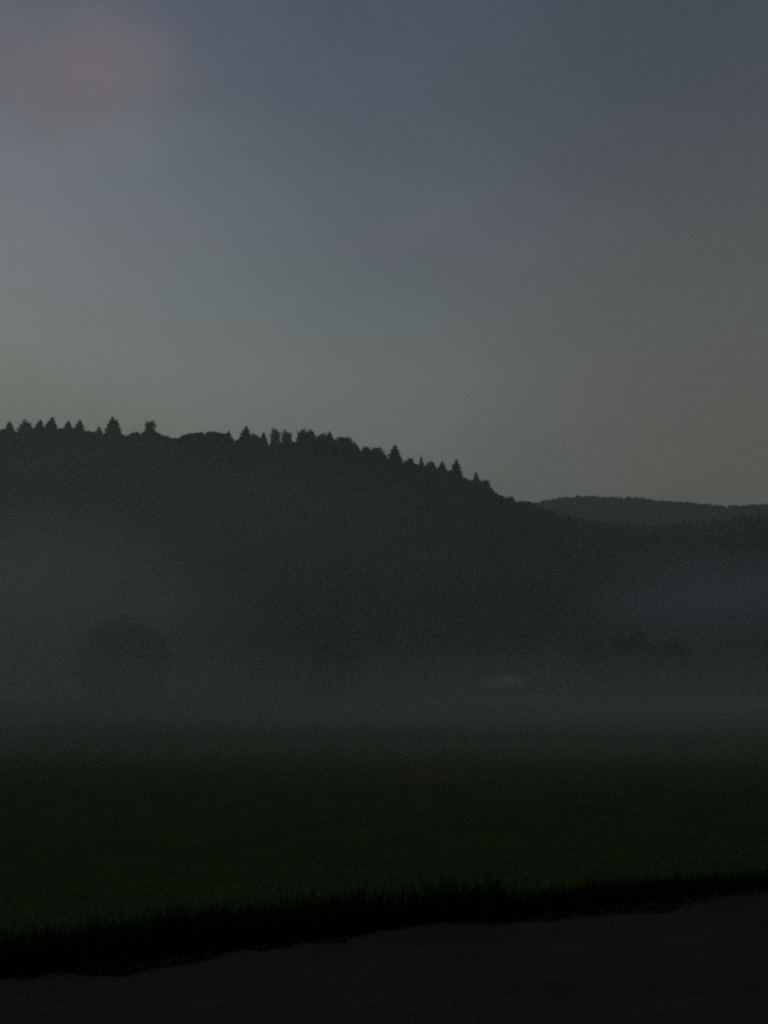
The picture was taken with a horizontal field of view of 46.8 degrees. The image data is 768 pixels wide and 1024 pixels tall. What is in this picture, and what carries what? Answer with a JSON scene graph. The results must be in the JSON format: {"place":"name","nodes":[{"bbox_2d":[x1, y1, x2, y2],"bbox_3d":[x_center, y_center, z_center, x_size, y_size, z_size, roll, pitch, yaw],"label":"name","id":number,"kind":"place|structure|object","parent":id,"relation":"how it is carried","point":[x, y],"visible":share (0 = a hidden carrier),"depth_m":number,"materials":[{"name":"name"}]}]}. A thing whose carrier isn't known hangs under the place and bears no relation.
{"place":"outdoors","nodes":[
{"label":"outdoors","id":0,"kind":"place"},
{"bbox_2d":[0,437,767,977],"bbox_3d":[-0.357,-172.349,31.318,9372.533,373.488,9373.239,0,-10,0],"label":"ground","id":1,"kind":"structure","parent":0,"point":[208,751],"depth_m":88.17,"materials":[{"name":"green plant"}]},
{"bbox_2d":[5,421,15,431],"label":"conifer","id":2,"kind":"object","parent":1,"relation":"on","point":[9,427],"visible":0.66,"depth_m":802.22,"materials":[{"name":"green plant"}]},
{"bbox_2d":[17,419,33,431],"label":"broadleaf tree","id":3,"kind":"object","parent":1,"relation":"on","point":[25,426],"visible":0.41,"depth_m":809.16,"materials":[{"name":"green plant"}]},
{"bbox_2d":[33,419,45,429],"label":"conifer","id":4,"kind":"object","parent":1,"relation":"on","point":[38,425],"visible":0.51,"depth_m":809.10,"materials":[{"name":"green plant"}]},
{"bbox_2d":[44,417,58,429],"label":"conifer","id":5,"kind":"object","parent":1,"relation":"on","point":[51,424],"visible":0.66,"depth_m":818.23,"materials":[{"name":"green plant"}]},
{"bbox_2d":[62,420,72,429],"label":"conifer","id":6,"kind":"object","parent":1,"relation":"on","point":[68,425],"visible":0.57,"depth_m":821.88,"materials":[{"name":"green plant"}]},
{"bbox_2d":[74,420,84,431],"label":"conifer","id":7,"kind":"object","parent":1,"relation":"on","point":[79,426],"visible":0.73,"depth_m":828.22,"materials":[{"name":"green plant"}]},
{"bbox_2d":[95,426,103,435],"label":"conifer","id":8,"kind":"object","parent":1,"relation":"on","point":[99,429],"visible":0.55,"depth_m":831.12,"materials":[{"name":"green plant"}]},
{"bbox_2d":[72,619,131,699],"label":"broadleaf tree","id":9,"kind":"object","parent":1,"relation":"on","point":[95,655],"visible":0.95,"depth_m":372.62,"materials":[{"name":"green plant"}]},
{"bbox_2d":[104,416,124,439],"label":"conifer","id":10,"kind":"object","parent":1,"relation":"on","point":[113,428],"visible":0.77,"depth_m":830.47,"materials":[{"name":"green plant"}]},
{"bbox_2d":[89,607,151,698],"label":"broadleaf tree","id":11,"kind":"object","parent":1,"relation":"on","point":[127,636],"visible":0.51,"depth_m":379.76,"materials":[{"name":"green plant"}]},
{"bbox_2d":[143,420,156,432],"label":"broadleaf tree","id":12,"kind":"object","parent":1,"relation":"on","point":[150,426],"visible":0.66,"depth_m":844.19,"materials":[{"name":"green plant"}]},
{"bbox_2d":[129,628,176,699],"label":"broadleaf tree","id":13,"kind":"object","parent":1,"relation":"on","point":[156,662],"visible":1,"depth_m":376.90,"materials":[{"name":"green plant"}]},
{"bbox_2d":[238,426,251,440],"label":"conifer","id":14,"kind":"object","parent":1,"relation":"on","point":[245,433],"visible":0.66,"depth_m":860.95,"materials":[{"name":"green plant"}]},
{"bbox_2d":[261,431,268,446],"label":"conifer","id":15,"kind":"object","parent":1,"relation":"on","point":[263,435],"visible":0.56,"depth_m":866.33,"materials":[{"name":"green plant"}]},
{"bbox_2d":[269,427,280,444],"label":"broadleaf tree","id":16,"kind":"object","parent":1,"relation":"on","point":[275,437],"visible":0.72,"depth_m":865.07,"materials":[{"name":"green plant"}]},
{"bbox_2d":[280,429,292,443],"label":"broadleaf tree","id":17,"kind":"object","parent":1,"relation":"on","point":[287,439],"visible":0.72,"depth_m":869.35,"materials":[{"name":"green plant"}]},
{"bbox_2d":[296,428,307,441],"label":"broadleaf tree","id":18,"kind":"object","parent":1,"relation":"on","point":[302,434],"visible":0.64,"depth_m":868.73,"materials":[{"name":"green plant"}]},
{"bbox_2d":[305,428,315,440],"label":"broadleaf tree","id":19,"kind":"object","parent":1,"relation":"on","point":[310,435],"visible":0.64,"depth_m":872.41,"materials":[{"name":"green plant"}]},
{"bbox_2d":[313,432,328,439],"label":"broadleaf tree","id":20,"kind":"object","parent":1,"relation":"on","point":[322,437],"visible":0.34,"depth_m":867.81,"materials":[{"name":"green plant"}]},
{"bbox_2d":[326,431,333,439],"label":"conifer","id":21,"kind":"object","parent":1,"relation":"on","point":[329,435],"visible":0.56,"depth_m":873.30,"materials":[{"name":"green plant"}]},
{"bbox_2d":[335,437,352,443],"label":"broadleaf tree","id":22,"kind":"object","parent":1,"relation":"on","point":[346,438],"visible":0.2,"depth_m":867.24,"materials":[{"name":"green plant"}]},
{"bbox_2d":[372,447,382,452],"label":"broadleaf tree","id":23,"kind":"object","parent":1,"relation":"on","point":[375,449],"visible":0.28,"depth_m":871.28,"materials":[{"name":"green plant"}]},
{"bbox_2d":[0,428,767,695],"bbox_3d":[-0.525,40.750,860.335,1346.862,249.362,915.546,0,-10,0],"label":"forest","id":24,"kind":"object","parent":1,"relation":"on","point":[719,672],"visible":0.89,"depth_m":606.30,"materials":[{"name":"green plant"}]},
{"bbox_2d":[0,858,767,978],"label":"verge weeds","id":25,"kind":"object","parent":1,"relation":"on","point":[185,935],"visible":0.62,"depth_m":5.70,"materials":[{"name":"green plant"}]},
{"bbox_2d":[388,445,402,460],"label":"conifer","id":26,"kind":"object","parent":1,"relation":"on","point":[393,454],"visible":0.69,"depth_m":867.89,"materials":[{"name":"green plant"}]},
{"bbox_2d":[405,457,413,465],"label":"broadleaf tree","id":27,"kind":"object","parent":1,"relation":"on","point":[410,461],"visible":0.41,"depth_m":868.11,"materials":[{"name":"green plant"}]},
{"bbox_2d":[425,461,434,467],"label":"broadleaf tree","id":28,"kind":"object","parent":1,"relation":"on","point":[430,464],"visible":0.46,"depth_m":866.27,"materials":[{"name":"green plant"}]},
{"bbox_2d":[438,461,447,474],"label":"conifer","id":29,"kind":"object","parent":1,"relation":"on","point":[442,466],"visible":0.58,"depth_m":863.33,"materials":[{"name":"green plant"}]},
{"bbox_2d":[450,459,462,478],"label":"conifer","id":30,"kind":"object","parent":1,"relation":"on","point":[456,468],"visible":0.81,"depth_m":862.89,"materials":[{"name":"green plant"}]},
{"bbox_2d":[472,472,480,485],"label":"conifer","id":31,"kind":"object","parent":1,"relation":"on","point":[476,479],"visible":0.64,"depth_m":861.21,"materials":[{"name":"green plant"}]},
{"bbox_2d":[479,479,490,486],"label":"broadleaf tree","id":32,"kind":"object","parent":1,"relation":"on","point":[484,482],"visible":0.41,"depth_m":860.87,"materials":[{"name":"green plant"}]},
{"bbox_2d":[596,636,636,696],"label":"broadleaf tree","id":33,"kind":"object","parent":1,"relation":"on","point":[617,680],"visible":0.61,"depth_m":417.97,"materials":[{"name":"green plant"}]},
{"bbox_2d":[616,626,666,697],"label":"broadleaf tree","id":34,"kind":"object","parent":1,"relation":"on","point":[642,674],"visible":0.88,"depth_m":409.62,"materials":[{"name":"green plant"}]},
{"bbox_2d":[533,495,767,527],"bbox_3d":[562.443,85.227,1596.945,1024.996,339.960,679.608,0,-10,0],"label":"forest","id":35,"kind":"object","parent":1,"relation":"on","point":[658,505],"visible":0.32,"depth_m":1758.16,"materials":[{"name":"green plant"}]},
{"bbox_2d":[0,893,767,1023],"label":"road","id":36,"kind":"structure","parent":0,"point":[602,988],"depth_m":4.61,"materials":[{"name":"grey asphalt"}]},
{"bbox_2d":[1,889,767,1023],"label":"grit","id":37,"kind":"object","parent":36,"relation":"on","point":[347,938],"visible":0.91,"depth_m":5.29,"materials":[{"name":"grey gravel"}]},
{"bbox_2d":[0,0,767,507],"label":"sky","id":38,"kind":"structure","parent":0,"point":[523,244],"materials":[{"name":"grey"}]}
]}

